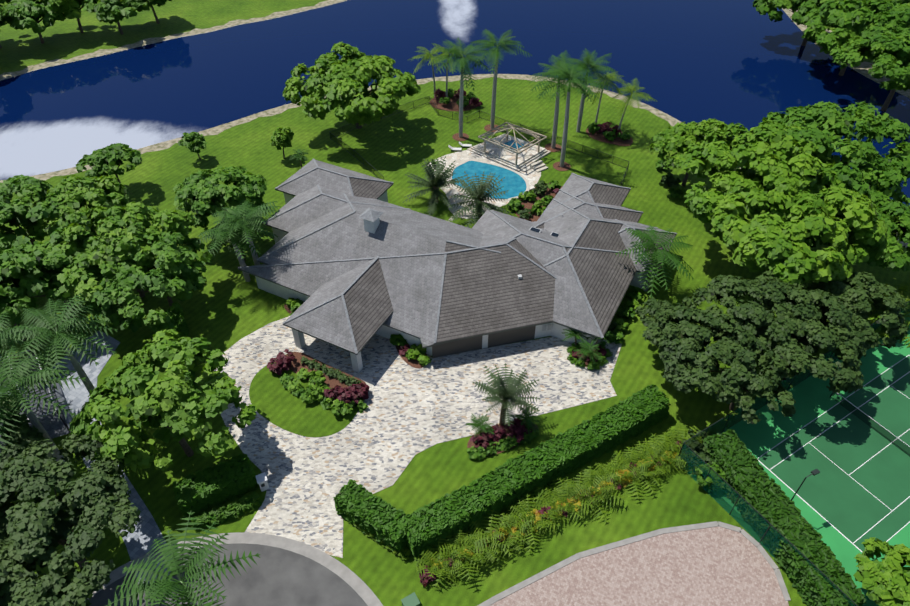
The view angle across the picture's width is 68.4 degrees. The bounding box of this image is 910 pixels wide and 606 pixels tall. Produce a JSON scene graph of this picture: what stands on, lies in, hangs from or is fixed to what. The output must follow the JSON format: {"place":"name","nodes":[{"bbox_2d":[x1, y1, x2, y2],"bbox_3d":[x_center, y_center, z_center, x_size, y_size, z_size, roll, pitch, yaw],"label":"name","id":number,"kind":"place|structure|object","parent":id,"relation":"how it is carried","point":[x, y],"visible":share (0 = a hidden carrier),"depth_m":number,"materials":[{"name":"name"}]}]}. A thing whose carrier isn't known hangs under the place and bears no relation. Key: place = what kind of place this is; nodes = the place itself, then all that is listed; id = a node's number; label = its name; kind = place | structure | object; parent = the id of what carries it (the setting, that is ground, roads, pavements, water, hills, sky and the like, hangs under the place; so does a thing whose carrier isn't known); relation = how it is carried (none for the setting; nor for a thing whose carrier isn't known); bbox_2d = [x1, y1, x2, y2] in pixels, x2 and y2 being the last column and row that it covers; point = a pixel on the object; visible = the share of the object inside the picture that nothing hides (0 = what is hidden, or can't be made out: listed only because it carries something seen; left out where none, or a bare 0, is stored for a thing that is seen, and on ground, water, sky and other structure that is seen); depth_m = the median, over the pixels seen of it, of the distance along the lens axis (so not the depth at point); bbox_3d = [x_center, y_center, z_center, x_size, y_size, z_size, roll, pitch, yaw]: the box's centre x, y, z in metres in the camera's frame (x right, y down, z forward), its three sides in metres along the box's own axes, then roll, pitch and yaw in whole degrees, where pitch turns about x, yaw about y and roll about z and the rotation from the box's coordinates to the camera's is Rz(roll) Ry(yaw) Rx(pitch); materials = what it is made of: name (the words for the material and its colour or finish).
{"place":"outdoors","nodes":[
{"label":"outdoors","id":0,"kind":"place"},
{"bbox_2d":[0,374,68,448],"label":"neighbour patio paving","id":1,"kind":"structure","parent":0,"point":[54,426],"depth_m":64.05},
{"bbox_2d":[0,350,70,436],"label":"neighbour enclosure","id":2,"kind":"object","parent":1,"relation":"on","point":[56,411],"visible":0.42,"depth_m":63.09,"materials":[{"name":"grey"}]},
{"bbox_2d":[49,331,170,583],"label":"neighbour drive paving","id":3,"kind":"structure","parent":0,"point":[138,541],"depth_m":64.93,"materials":[{"name":"concrete"}]},
{"bbox_2d":[88,543,367,605],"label":"street asphalt","id":4,"kind":"structure","parent":0,"point":[275,576],"depth_m":52.16,"materials":[{"name":"asphalt"}]},
{"bbox_2d":[85,532,382,605],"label":"street kerb","id":5,"kind":"structure","parent":4,"relation":"on","point":[359,586],"depth_m":53.77,"materials":[{"name":"concrete"}]},
{"bbox_2d":[249,362,357,436],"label":"island lawn","id":6,"kind":"structure","parent":0,"point":[274,401],"depth_m":64.54,"materials":[{"name":"green plant"}]},
{"bbox_2d":[286,352,365,388],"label":"planting bed","id":7,"kind":"object","parent":6,"relation":"on","point":[297,366],"visible":0.38,"depth_m":68.35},
{"bbox_2d":[359,208,382,221],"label":"chimney cap","id":8,"kind":"object","parent":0,"point":[370,214],"visible":1,"depth_m":72.57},
{"bbox_2d":[364,334,430,359],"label":"entry paving","id":9,"kind":"structure","parent":0,"point":[381,344],"depth_m":70.66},
{"bbox_2d":[395,345,426,368],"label":"bed","id":10,"kind":"object","parent":9,"relation":"on","point":[414,363],"visible":0.28,"depth_m":69.19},
{"bbox_2d":[214,316,621,557],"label":"driveway paving","id":11,"kind":"structure","parent":0,"point":[394,428],"depth_m":64.31,"materials":[{"name":"stone"}]},
{"bbox_2d":[577,347,598,366],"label":"bed","id":12,"kind":"object","parent":11,"relation":"on","point":[586,362],"visible":0.04,"depth_m":69.19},
{"bbox_2d":[573,340,601,363],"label":"pygmy palm","id":13,"kind":"object","parent":12,"relation":"on","point":[587,351],"visible":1,"depth_m":67.79,"materials":[{"name":"green"}]},
{"bbox_2d":[0,0,909,605],"bbox_3d":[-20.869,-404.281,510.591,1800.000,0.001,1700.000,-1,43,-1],"label":"lawn","id":14,"kind":"structure","parent":0,"point":[228,306],"depth_m":79.66,"materials":[{"name":"green plant"}]},
{"bbox_2d":[0,0,10,47],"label":"tree","id":15,"kind":"object","parent":14,"relation":"on","point":[2,18],"visible":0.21,"depth_m":122.44,"materials":[{"name":"green plant"}]},
{"bbox_2d":[0,312,35,423],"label":"palm","id":16,"kind":"object","parent":14,"relation":"on","point":[6,338],"visible":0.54,"depth_m":55.79,"materials":[{"name":"green"}]},
{"bbox_2d":[0,263,43,340],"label":"tree","id":17,"kind":"object","parent":14,"relation":"on","point":[30,274],"visible":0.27,"depth_m":65.92,"materials":[{"name":"green plant"}]},
{"bbox_2d":[0,394,44,512],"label":"palm tree","id":18,"kind":"object","parent":14,"relation":"on","point":[25,435],"visible":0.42,"depth_m":53.72,"materials":[{"name":"green plant"}]},
{"bbox_2d":[3,0,61,43],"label":"tree","id":19,"kind":"object","parent":14,"relation":"on","point":[22,14],"visible":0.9,"depth_m":122.41,"materials":[{"name":"green plant"}]},
{"bbox_2d":[0,174,76,249],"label":"tree","id":20,"kind":"object","parent":14,"relation":"on","point":[17,213],"visible":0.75,"depth_m":74.11,"materials":[{"name":"green plant"}]},
{"bbox_2d":[0,345,85,464],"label":"palm","id":21,"kind":"object","parent":14,"relation":"on","point":[12,379],"visible":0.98,"depth_m":53.28,"materials":[{"name":"green"}]},
{"bbox_2d":[0,538,94,605],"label":"oak tree","id":22,"kind":"object","parent":14,"relation":"on","point":[28,592],"visible":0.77,"depth_m":45.06,"materials":[{"name":"green plant"}]},
{"bbox_2d":[0,224,108,318],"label":"tree","id":23,"kind":"object","parent":14,"relation":"on","point":[49,257],"visible":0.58,"depth_m":66.95,"materials":[{"name":"green plant"}]},
{"bbox_2d":[0,293,117,392],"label":"palm","id":24,"kind":"object","parent":14,"relation":"on","point":[48,323],"visible":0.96,"depth_m":56.74,"materials":[{"name":"green"}]},
{"bbox_2d":[39,0,100,32],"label":"tree","id":25,"kind":"object","parent":14,"relation":"on","point":[68,9],"visible":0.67,"depth_m":125.91,"materials":[{"name":"green plant"}]},
{"bbox_2d":[0,433,140,602],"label":"oak tree","id":26,"kind":"object","parent":14,"relation":"on","point":[99,490],"visible":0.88,"depth_m":48.70,"materials":[{"name":"green plant"}]},
{"bbox_2d":[23,175,128,241],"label":"tree","id":27,"kind":"object","parent":14,"relation":"on","point":[73,192],"visible":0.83,"depth_m":76.32,"materials":[{"name":"green plant"}]},
{"bbox_2d":[75,143,141,182],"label":"tree","id":28,"kind":"object","parent":14,"relation":"on","point":[101,161],"visible":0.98,"depth_m":87.56,"materials":[{"name":"green plant"}]},
{"bbox_2d":[82,0,143,34],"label":"tree","id":29,"kind":"object","parent":14,"relation":"on","point":[111,11],"visible":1,"depth_m":126.15,"materials":[{"name":"green plant"}]},
{"bbox_2d":[54,202,195,306],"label":"tree","id":30,"kind":"object","parent":14,"relation":"on","point":[118,233],"visible":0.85,"depth_m":68.60,"materials":[{"name":"green plant"}]},
{"bbox_2d":[86,231,212,332],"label":"tree","id":31,"kind":"object","parent":14,"relation":"on","point":[181,266],"visible":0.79,"depth_m":66.89,"materials":[{"name":"green plant"}]},
{"bbox_2d":[128,0,171,23],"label":"tree","id":32,"kind":"object","parent":14,"relation":"on","point":[146,5],"visible":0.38,"depth_m":130.49,"materials":[{"name":"green plant"}]},
{"bbox_2d":[69,329,256,471],"bbox_3d":[-24.434,8.696,58.058,14.963,11.621,13.627,-1,43,-1],"label":"bright tree","id":33,"kind":"object","parent":14,"relation":"on","point":[176,403],"visible":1,"depth_m":54.27,"materials":[{"name":"green plant"}]},
{"bbox_2d":[0,0,346,80],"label":"seawall","id":34,"kind":"object","parent":14,"relation":"on","point":[97,53],"visible":0.83,"depth_m":131.28,"materials":[{"name":"concrete"}]},
{"bbox_2d":[106,512,259,605],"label":"palm tree","id":35,"kind":"object","parent":14,"relation":"on","point":[165,586],"visible":1,"depth_m":43.00,"materials":[{"name":"green"}]},
{"bbox_2d":[165,308,201,415],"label":"tall hedge","id":36,"kind":"object","parent":14,"relation":"on","point":[181,326],"visible":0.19,"depth_m":68.77,"materials":[{"name":"green"}]},
{"bbox_2d":[178,132,206,159],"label":"tree sapling","id":37,"kind":"object","parent":14,"relation":"on","point":[195,142],"visible":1,"depth_m":95.33,"materials":[{"name":"green plant"}]},
{"bbox_2d":[172,454,257,517],"bbox_3d":[-20.390,15.582,57.266,6.682,2.794,2.912,-20,46,-20],"label":"hedge","id":38,"kind":"object","parent":14,"relation":"on","point":[231,479],"visible":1,"depth_m":56.50,"materials":[{"name":"green"}]},
{"bbox_2d":[173,166,266,230],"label":"tree","id":39,"kind":"object","parent":14,"relation":"on","point":[249,187],"visible":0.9,"depth_m":78.27,"materials":[{"name":"green plant"}]},
{"bbox_2d":[192,491,261,527],"bbox_3d":[-19.159,17.549,56.294,5.860,1.081,1.549,-17,46,-18],"label":"hedge","id":40,"kind":"object","parent":14,"relation":"on","point":[248,503],"visible":0.94,"depth_m":56.11,"materials":[{"name":"green"}]},
{"bbox_2d":[210,208,262,260],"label":"palm tree","id":41,"kind":"object","parent":14,"relation":"on","point":[228,247],"visible":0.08,"depth_m":77.49,"materials":[{"name":"green plant"}]},
{"bbox_2d":[196,201,278,281],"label":"palm","id":42,"kind":"object","parent":14,"relation":"on","point":[222,235],"visible":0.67,"depth_m":73.44,"materials":[{"name":"green"}]},
{"bbox_2d":[211,201,280,264],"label":"palm","id":43,"kind":"object","parent":14,"relation":"on","point":[252,214],"visible":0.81,"depth_m":73.18,"materials":[{"name":"green"}]},
{"bbox_2d":[256,472,269,490],"bbox_3d":[-16.599,15.553,57.969,0.850,1.450,0.911,-18,46,-18],"label":"mailbox","id":44,"kind":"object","parent":14,"relation":"on","point":[262,480],"depth_m":57.57,"materials":[{"name":"paint"}]},
{"bbox_2d":[270,127,293,158],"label":"tree sapling","id":45,"kind":"object","parent":14,"relation":"on","point":[281,137],"visible":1,"depth_m":95.67,"materials":[{"name":"green plant"}]},
{"bbox_2d":[289,149,308,167],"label":"tree","id":46,"kind":"object","parent":14,"relation":"on","point":[298,151],"visible":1,"depth_m":95.03,"materials":[{"name":"green"}]},
{"bbox_2d":[282,41,420,128],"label":"round tree","id":47,"kind":"object","parent":14,"relation":"on","point":[350,74],"visible":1,"depth_m":95.23,"materials":[{"name":"green plant"}]},
{"bbox_2d":[333,479,409,551],"bbox_3d":[-6.605,17.528,55.050,7.106,2.885,2.718,25,48,24],"label":"short hedge","id":48,"kind":"object","parent":14,"relation":"on","point":[364,508],"visible":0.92,"depth_m":54.21,"materials":[{"name":"green"}]},
{"bbox_2d":[352,522,410,559],"bbox_3d":[-6.111,19.093,54.762,6.088,0.817,1.184,25,48,25],"label":"hedge","id":49,"kind":"object","parent":14,"relation":"on","point":[405,553],"visible":0.42,"depth_m":53.93,"materials":[{"name":"green"}]},
{"bbox_2d":[401,592,419,605],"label":"utility box","id":50,"kind":"object","parent":14,"relation":"on","point":[412,599],"visible":1,"depth_m":50.47,"materials":[{"name":"green"}]},
{"bbox_2d":[408,46,449,94],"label":"palm tree","id":51,"kind":"object","parent":14,"relation":"on","point":[428,55],"visible":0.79,"depth_m":108.52,"materials":[{"name":"green"}]},
{"bbox_2d":[402,156,467,215],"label":"date palm","id":52,"kind":"object","parent":14,"relation":"on","point":[438,180],"visible":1,"depth_m":88.08,"materials":[{"name":"green"}]},
{"bbox_2d":[430,93,475,110],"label":"bed","id":53,"kind":"object","parent":14,"relation":"on","point":[452,105],"visible":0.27,"depth_m":110.82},
{"bbox_2d":[428,43,464,96],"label":"palm tree","id":54,"kind":"object","parent":53,"relation":"on","point":[443,53],"visible":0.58,"depth_m":106.44,"materials":[{"name":"green"}]},
{"bbox_2d":[255,191,652,372],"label":"house walls","id":55,"kind":"structure","parent":14,"relation":"on","point":[500,338],"depth_m":70.57,"materials":[{"name":"paint"}]},
{"bbox_2d":[238,159,676,354],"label":"house roof","id":56,"kind":"structure","parent":55,"relation":"on","point":[427,280],"depth_m":72.31,"materials":[{"name":"tile"}]},
{"bbox_2d":[0,74,908,246],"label":"seawall","id":57,"kind":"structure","parent":14,"relation":"on","point":[217,130],"depth_m":108.37,"materials":[{"name":"concrete"}]},
{"bbox_2d":[432,38,489,137],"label":"royal palm","id":58,"kind":"object","parent":14,"relation":"on","point":[463,64],"visible":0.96,"depth_m":94.12,"materials":[{"name":"green"}]},
{"bbox_2d":[329,96,629,185],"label":"yard fence","id":59,"kind":"object","parent":14,"relation":"on","point":[621,183],"visible":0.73,"depth_m":101.91,"materials":[{"name":"grey"}]},
{"bbox_2d":[448,171,512,227],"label":"date palm","id":60,"kind":"object","parent":14,"relation":"on","point":[477,194],"visible":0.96,"depth_m":85.93,"materials":[{"name":"green"}]},
{"bbox_2d":[449,159,529,200],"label":"pool coping","id":61,"kind":"object","parent":14,"relation":"on","point":[522,176],"visible":0.38,"depth_m":95.65,"materials":[{"name":"beige"}]},
{"bbox_2d":[470,29,531,128],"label":"royal palm","id":62,"kind":"object","parent":14,"relation":"on","point":[503,43],"visible":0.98,"depth_m":96.14,"materials":[{"name":"green"}]},
{"bbox_2d":[467,422,537,456],"bbox_3d":[4.441,12.447,62.301,7.132,0.001,3.022,-16,45,-17],"label":"bed","id":63,"kind":"object","parent":14,"relation":"on","point":[470,444],"visible":0.19,"depth_m":61.92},
{"bbox_2d":[465,413,493,442],"bbox_3d":[2.418,11.569,61.682,2.728,2.432,2.470,-16,45,-16],"label":"pygmy palm","id":64,"kind":"object","parent":63,"relation":"on","point":[479,424],"visible":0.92,"depth_m":61.16,"materials":[{"name":"green"}]},
{"bbox_2d":[473,363,539,425],"bbox_3d":[4.682,9.014,61.070,6.144,7.009,5.986,-1,43,-1],"label":"date palm","id":65,"kind":"object","parent":63,"relation":"on","point":[509,389],"visible":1,"depth_m":60.10,"materials":[{"name":"green"}]},
{"bbox_2d":[511,406,540,433],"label":"pygmy palm","id":66,"kind":"object","parent":63,"relation":"on","point":[525,419],"visible":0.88,"depth_m":61.92,"materials":[{"name":"green"}]},
{"bbox_2d":[403,384,670,558],"bbox_3d":[7.905,14.111,58.673,27.754,3.048,3.103,-22,47,-22],"label":"long hedge","id":67,"kind":"object","parent":14,"relation":"on","point":[505,485],"visible":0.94,"depth_m":57.24,"materials":[{"name":"green"}]},
{"bbox_2d":[514,183,561,221],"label":"mulch bed","id":68,"kind":"object","parent":14,"relation":"on","point":[529,204],"visible":0.25,"depth_m":90.08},
{"bbox_2d":[414,426,701,587],"bbox_3d":[9.905,16.516,56.734,28.828,2.637,5.865,-18,46,-19],"label":"areca palm row","id":69,"kind":"object","parent":14,"relation":"on","point":[470,538],"visible":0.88,"depth_m":56.02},
{"bbox_2d":[529,50,589,148],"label":"royal palm","id":70,"kind":"object","parent":14,"relation":"on","point":[556,114],"visible":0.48,"depth_m":93.37,"materials":[{"name":"green"}]},
{"bbox_2d":[537,59,606,166],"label":"royal palm","id":71,"kind":"object","parent":14,"relation":"on","point":[568,74],"visible":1,"depth_m":88.13,"materials":[{"name":"green"}]},
{"bbox_2d":[562,328,586,346],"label":"pygmy palm","id":72,"kind":"object","parent":14,"relation":"on","point":[575,333],"visible":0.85,"depth_m":69.08,"materials":[{"name":"green"}]},
{"bbox_2d":[267,88,894,586],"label":"shrubs","id":73,"kind":"object","parent":14,"relation":"on","point":[337,400],"visible":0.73,"depth_m":66.75,"materials":[{"name":"green plant"}]},
{"bbox_2d":[568,48,615,131],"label":"royal palm","id":74,"kind":"object","parent":14,"relation":"on","point":[593,65],"visible":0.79,"depth_m":97.53,"materials":[{"name":"green"}]},
{"bbox_2d":[586,127,632,145],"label":"bed","id":75,"kind":"object","parent":14,"relation":"on","point":[598,135],"visible":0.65,"depth_m":102.62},
{"bbox_2d":[587,71,625,122],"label":"palm tree","id":76,"kind":"object","parent":75,"relation":"on","point":[611,77],"visible":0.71,"depth_m":100.36,"materials":[{"name":"green"}]},
{"bbox_2d":[610,79,656,128],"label":"palm tree","id":77,"kind":"object","parent":75,"relation":"on","point":[631,90],"visible":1,"depth_m":98.14,"materials":[{"name":"green"}]},
{"bbox_2d":[477,521,790,605],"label":"drive kerb","id":78,"kind":"structure","parent":14,"relation":"on","point":[559,565],"depth_m":54.02,"materials":[{"name":"concrete"}]},
{"bbox_2d":[616,225,693,297],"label":"palm","id":79,"kind":"object","parent":14,"relation":"on","point":[656,254],"visible":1,"depth_m":72.52,"materials":[{"name":"green"}]},
{"bbox_2d":[635,297,697,346],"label":"oak tree","id":80,"kind":"object","parent":14,"relation":"on","point":[654,307],"visible":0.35,"depth_m":66.71,"materials":[{"name":"green plant"}]},
{"bbox_2d":[649,118,739,185],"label":"tree","id":81,"kind":"object","parent":14,"relation":"on","point":[679,138],"visible":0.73,"depth_m":87.01,"materials":[{"name":"green plant"}]},
{"bbox_2d":[644,308,756,403],"bbox_3d":[23.050,5.887,63.206,9.880,8.716,10.204,-1,43,-1],"label":"oak tree","id":82,"kind":"object","parent":14,"relation":"on","point":[681,377],"visible":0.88,"depth_m":61.10,"materials":[{"name":"green plant"}]},
{"bbox_2d":[679,335,795,424],"bbox_3d":[25.550,7.472,61.713,9.581,8.441,8.985,-1,43,-1],"label":"oak tree","id":83,"kind":"object","parent":14,"relation":"on","point":[769,385],"visible":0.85,"depth_m":59.22,"materials":[{"name":"green plant"}]},
{"bbox_2d":[679,270,821,377],"bbox_3d":[29.292,1.930,66.522,13.023,9.996,11.167,33,52,30],"label":"oak tree","id":84,"kind":"object","parent":14,"relation":"on","point":[725,292],"visible":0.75,"depth_m":63.13,"materials":[{"name":"green plant"}]},
{"bbox_2d":[681,119,848,245],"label":"tree","id":85,"kind":"object","parent":14,"relation":"on","point":[753,157],"visible":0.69,"depth_m":74.27,"materials":[{"name":"green plant"}]},
{"bbox_2d":[702,429,865,605],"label":"hedge","id":86,"kind":"object","parent":14,"relation":"on","point":[749,481],"visible":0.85,"depth_m":52.88,"materials":[{"name":"green"}]},
{"bbox_2d":[710,183,886,286],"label":"tree","id":87,"kind":"object","parent":14,"relation":"on","point":[761,242],"visible":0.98,"depth_m":67.93,"materials":[{"name":"green plant"}]},
{"bbox_2d":[752,289,869,392],"bbox_3d":[33.380,4.223,64.154,11.369,9.846,12.555,-1,43,-1],"label":"oak tree","id":88,"kind":"object","parent":14,"relation":"on","point":[850,353],"visible":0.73,"depth_m":60.76,"materials":[{"name":"green plant"}]},
{"bbox_2d":[753,0,875,45],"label":"tree","id":89,"kind":"object","parent":14,"relation":"on","point":[764,7],"visible":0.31,"depth_m":122.31,"materials":[{"name":"green plant"}]},
{"bbox_2d":[762,101,909,202],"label":"tree","id":90,"kind":"object","parent":14,"relation":"on","point":[829,123],"visible":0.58,"depth_m":76.76,"materials":[{"name":"green plant"}]},
{"bbox_2d":[782,8,909,97],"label":"seawall","id":91,"kind":"object","parent":14,"relation":"on","point":[863,67],"visible":0.25,"depth_m":121.46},
{"bbox_2d":[801,0,909,75],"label":"tree","id":92,"kind":"object","parent":14,"relation":"on","point":[853,19],"visible":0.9,"depth_m":110.05,"materials":[{"name":"green plant"}]},
{"bbox_2d":[806,272,909,348],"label":"oak tree","id":93,"kind":"object","parent":14,"relation":"on","point":[857,295],"visible":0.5,"depth_m":65.11,"materials":[{"name":"green plant"}]},
{"bbox_2d":[818,182,909,272],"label":"tree","id":94,"kind":"object","parent":14,"relation":"on","point":[895,212],"visible":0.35,"depth_m":70.48,"materials":[{"name":"green plant"}]},
{"bbox_2d":[830,26,909,110],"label":"tree","id":95,"kind":"object","parent":14,"relation":"on","point":[893,65],"visible":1,"depth_m":101.89,"materials":[{"name":"green plant"}]},
{"bbox_2d":[853,537,909,605],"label":"tree","id":96,"kind":"object","parent":14,"relation":"on","point":[886,581],"visible":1,"depth_m":48.45,"materials":[{"name":"green plant"}]},
{"bbox_2d":[867,280,909,347],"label":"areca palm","id":97,"kind":"object","parent":14,"relation":"on","point":[903,293],"visible":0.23,"depth_m":74.59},
{"bbox_2d":[0,0,909,206],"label":"lake water","id":98,"kind":"structure","parent":0,"point":[746,64],"depth_m":122.10,"materials":[{"name":"liquid"}]},
{"bbox_2d":[428,150,540,218],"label":"pool deck paving","id":99,"kind":"structure","parent":0,"point":[530,175],"depth_m":94.78,"materials":[{"name":"stone"}]},
{"bbox_2d":[467,134,550,170],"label":"patio platform","id":100,"kind":"structure","parent":99,"relation":"on","point":[507,158],"depth_m":98.62,"materials":[{"name":"stone"}]},
{"bbox_2d":[478,122,546,164],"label":"pergola","id":101,"kind":"object","parent":100,"relation":"on","point":[487,134],"visible":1,"depth_m":96.45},
{"bbox_2d":[530,160,547,172],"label":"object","id":102,"kind":"structure","parent":99,"relation":"on","point":[538,166],"depth_m":96.40,"materials":[{"name":"beige"}]},
{"bbox_2d":[452,161,526,198],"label":"pool water","id":103,"kind":"structure","parent":0,"point":[513,183],"depth_m":94.93,"materials":[{"name":"liquid"}]},
{"bbox_2d":[490,526,788,605],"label":"paved driveway","id":104,"kind":"structure","parent":0,"point":[716,566],"depth_m":52.56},
{"bbox_2d":[710,314,909,605],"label":"tennis court","id":105,"kind":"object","parent":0,"point":[851,496],"depth_m":60.90,"materials":[{"name":"green paint"}]},
{"bbox_2d":[676,300,909,605],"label":"tennis fence","id":106,"kind":"object","parent":105,"relation":"on","point":[747,516],"visible":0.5,"depth_m":56.58,"materials":[{"name":"green"}]},
{"bbox_2d":[830,392,909,456],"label":"tennis net","id":107,"kind":"object","parent":105,"relation":"on","point":[889,436],"visible":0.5,"depth_m":62.81,"materials":[{"name":"grey"}]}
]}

